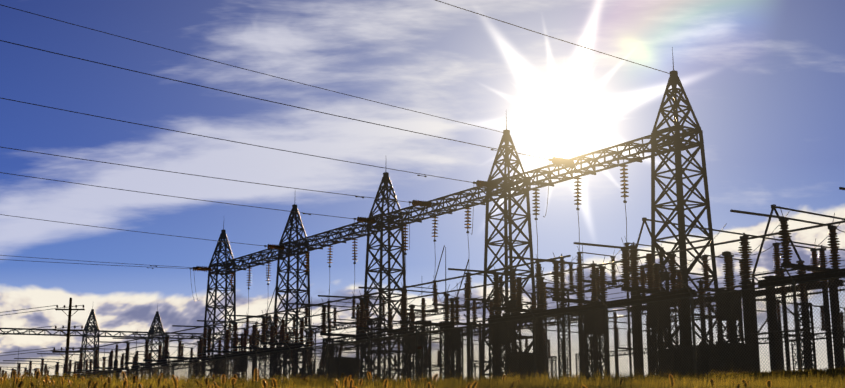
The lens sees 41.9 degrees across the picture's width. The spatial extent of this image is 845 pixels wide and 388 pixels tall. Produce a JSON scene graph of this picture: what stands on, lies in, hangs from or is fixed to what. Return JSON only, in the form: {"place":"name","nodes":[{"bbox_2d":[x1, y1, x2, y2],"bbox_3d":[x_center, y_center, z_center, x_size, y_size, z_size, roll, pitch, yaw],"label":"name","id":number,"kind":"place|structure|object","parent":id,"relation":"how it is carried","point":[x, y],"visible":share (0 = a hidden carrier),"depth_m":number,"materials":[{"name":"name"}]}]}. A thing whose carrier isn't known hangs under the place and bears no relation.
{"place":"outdoors","nodes":[
{"label":"outdoors","id":0,"kind":"place"},
{"bbox_2d":[190,163,549,300],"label":"gantry conductors","id":1,"kind":"object","parent":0,"point":[409,230],"visible":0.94,"depth_m":73.77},
{"bbox_2d":[0,369,811,387],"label":"foxtail seed heads","id":2,"kind":"object","parent":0,"point":[140,386],"visible":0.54,"depth_m":9.02,"materials":[{"name":"brown plant"}]},
{"bbox_2d":[193,157,628,287],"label":"gantry insulator strings","id":3,"kind":"object","parent":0,"point":[556,160],"visible":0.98,"depth_m":73.42},
{"bbox_2d":[0,0,844,381],"label":"sky","id":4,"kind":"structure","parent":0,"point":[763,81],"materials":[{"name":"blue"}]},
{"bbox_2d":[745,372,843,380],"bbox_3d":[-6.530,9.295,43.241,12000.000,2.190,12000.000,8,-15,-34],"label":"ground","id":5,"kind":"structure","parent":0,"point":[815,376],"depth_m":22.38,"materials":[{"name":"soil"}]},
{"bbox_2d":[52,298,84,378],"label":"utility pole","id":6,"kind":"object","parent":5,"relation":"on","point":[68,329],"visible":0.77,"depth_m":112.20,"materials":[{"name":"brown wood"}]},
{"bbox_2d":[53,305,83,350],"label":"insulators","id":7,"kind":"object","parent":6,"relation":"attached to","point":[64,306],"visible":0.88,"depth_m":112.31,"materials":[{"name":"grey ceramic"}]},
{"bbox_2d":[0,305,82,355],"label":"power lines","id":8,"kind":"object","parent":7,"relation":"attached to","point":[33,328],"visible":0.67,"depth_m":114.53,"materials":[{"name":"black metal"}]},
{"bbox_2d":[13,377,769,387],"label":"foxtail stems","id":9,"kind":"object","parent":5,"relation":"on","point":[235,386],"visible":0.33,"depth_m":10.83,"materials":[{"name":"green plant"}]},
{"bbox_2d":[1,368,812,387],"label":"foxtail bristles","id":10,"kind":"object","parent":9,"relation":"on","point":[235,380],"visible":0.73,"depth_m":8.99},
{"bbox_2d":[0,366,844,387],"bbox_3d":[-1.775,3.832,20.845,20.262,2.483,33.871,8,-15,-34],"label":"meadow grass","id":11,"kind":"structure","parent":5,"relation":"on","point":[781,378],"depth_m":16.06,"materials":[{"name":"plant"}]},
{"bbox_2d":[31,260,844,380],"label":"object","id":12,"kind":"object","parent":5,"relation":"on","point":[793,283],"visible":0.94,"depth_m":32.16,"materials":[{"name":"black metal"}]},
{"bbox_2d":[78,279,844,381],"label":"chain link fence","id":13,"kind":"object","parent":12,"relation":"attached to","point":[285,370],"visible":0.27,"depth_m":30.75,"materials":[{"name":"grey metal"}]},
{"bbox_2d":[417,346,420,357],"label":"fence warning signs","id":14,"kind":"object","parent":13,"relation":"attached to","point":[418,351],"visible":0.79,"depth_m":37.29,"materials":[{"name":"grey metal"}]},
{"label":"gravel pad","id":15,"kind":"object","parent":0,"visible":0},
{"bbox_2d":[81,308,98,377],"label":"lattice tower","id":16,"kind":"structure","parent":15,"relation":"on","point":[92,317],"depth_m":152.31,"materials":[{"name":"metal"}]},
{"bbox_2d":[0,328,269,340],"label":"gantry truss","id":17,"kind":"object","parent":16,"relation":"attached to","point":[103,331],"visible":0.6,"depth_m":152.93,"materials":[{"name":"metal"}]},
{"bbox_2d":[144,306,163,377],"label":"lattice tower","id":18,"kind":"structure","parent":15,"relation":"on","point":[156,319],"depth_m":155.01,"materials":[{"name":"metal"}]},
{"bbox_2d":[201,225,235,380],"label":"lattice tower","id":19,"kind":"structure","parent":15,"relation":"on","point":[222,237],"depth_m":102.32,"materials":[{"name":"metal"}]},
{"bbox_2d":[258,315,277,379],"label":"lattice tower","id":20,"kind":"structure","parent":15,"relation":"on","point":[269,326],"depth_m":159.56,"materials":[{"name":"metal"}]},
{"bbox_2d":[271,204,310,378],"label":"lattice tower","id":21,"kind":"structure","parent":15,"relation":"on","point":[294,216],"depth_m":90.94,"materials":[{"name":"metal"}]},
{"bbox_2d":[360,172,408,380],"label":"lattice tower","id":22,"kind":"structure","parent":15,"relation":"on","point":[385,180],"depth_m":79.55,"materials":[{"name":"metal"}]},
{"bbox_2d":[3,204,844,381],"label":"yard steel structures","id":23,"kind":"object","parent":15,"relation":"on","point":[468,305],"visible":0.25,"depth_m":49.66,"materials":[{"name":"black metal"}]},
{"bbox_2d":[85,289,757,381],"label":"yard tanks and cabinets","id":24,"kind":"object","parent":23,"relation":"on","point":[665,351],"visible":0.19,"depth_m":40.33,"materials":[{"name":"black metal"}]},
{"bbox_2d":[0,220,844,381],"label":"yard post insulators","id":25,"kind":"object","parent":23,"relation":"on","point":[597,287],"visible":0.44,"depth_m":52.90,"materials":[{"name":"ceramic"}]},
{"bbox_2d":[0,187,844,375],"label":"yard buswork and blades","id":26,"kind":"object","parent":25,"relation":"on","point":[657,265],"visible":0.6,"depth_m":57.94,"materials":[{"name":"metal"}]},
{"bbox_2d":[22,204,844,373],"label":"yard jumpers","id":27,"kind":"object","parent":23,"relation":"on","point":[453,288],"visible":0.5,"depth_m":63.52,"materials":[{"name":"black metal"}]},
{"bbox_2d":[481,117,537,379],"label":"lattice tower","id":28,"kind":"structure","parent":15,"relation":"on","point":[506,138],"depth_m":68.18,"materials":[{"name":"metal"}]},
{"bbox_2d":[651,47,723,373],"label":"lattice tower","id":29,"kind":"structure","parent":15,"relation":"on","point":[674,81],"depth_m":56.97,"materials":[{"name":"metal"}]},
{"bbox_2d":[190,125,697,290],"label":"gantry truss","id":30,"kind":"object","parent":29,"relation":"attached to","point":[585,172],"visible":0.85,"depth_m":71.86,"materials":[{"name":"grey metal"}]},
{"bbox_2d":[0,0,671,268],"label":"incoming line conductors","id":31,"kind":"object","parent":30,"relation":"attached to","point":[498,150],"visible":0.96,"depth_m":60.44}
]}

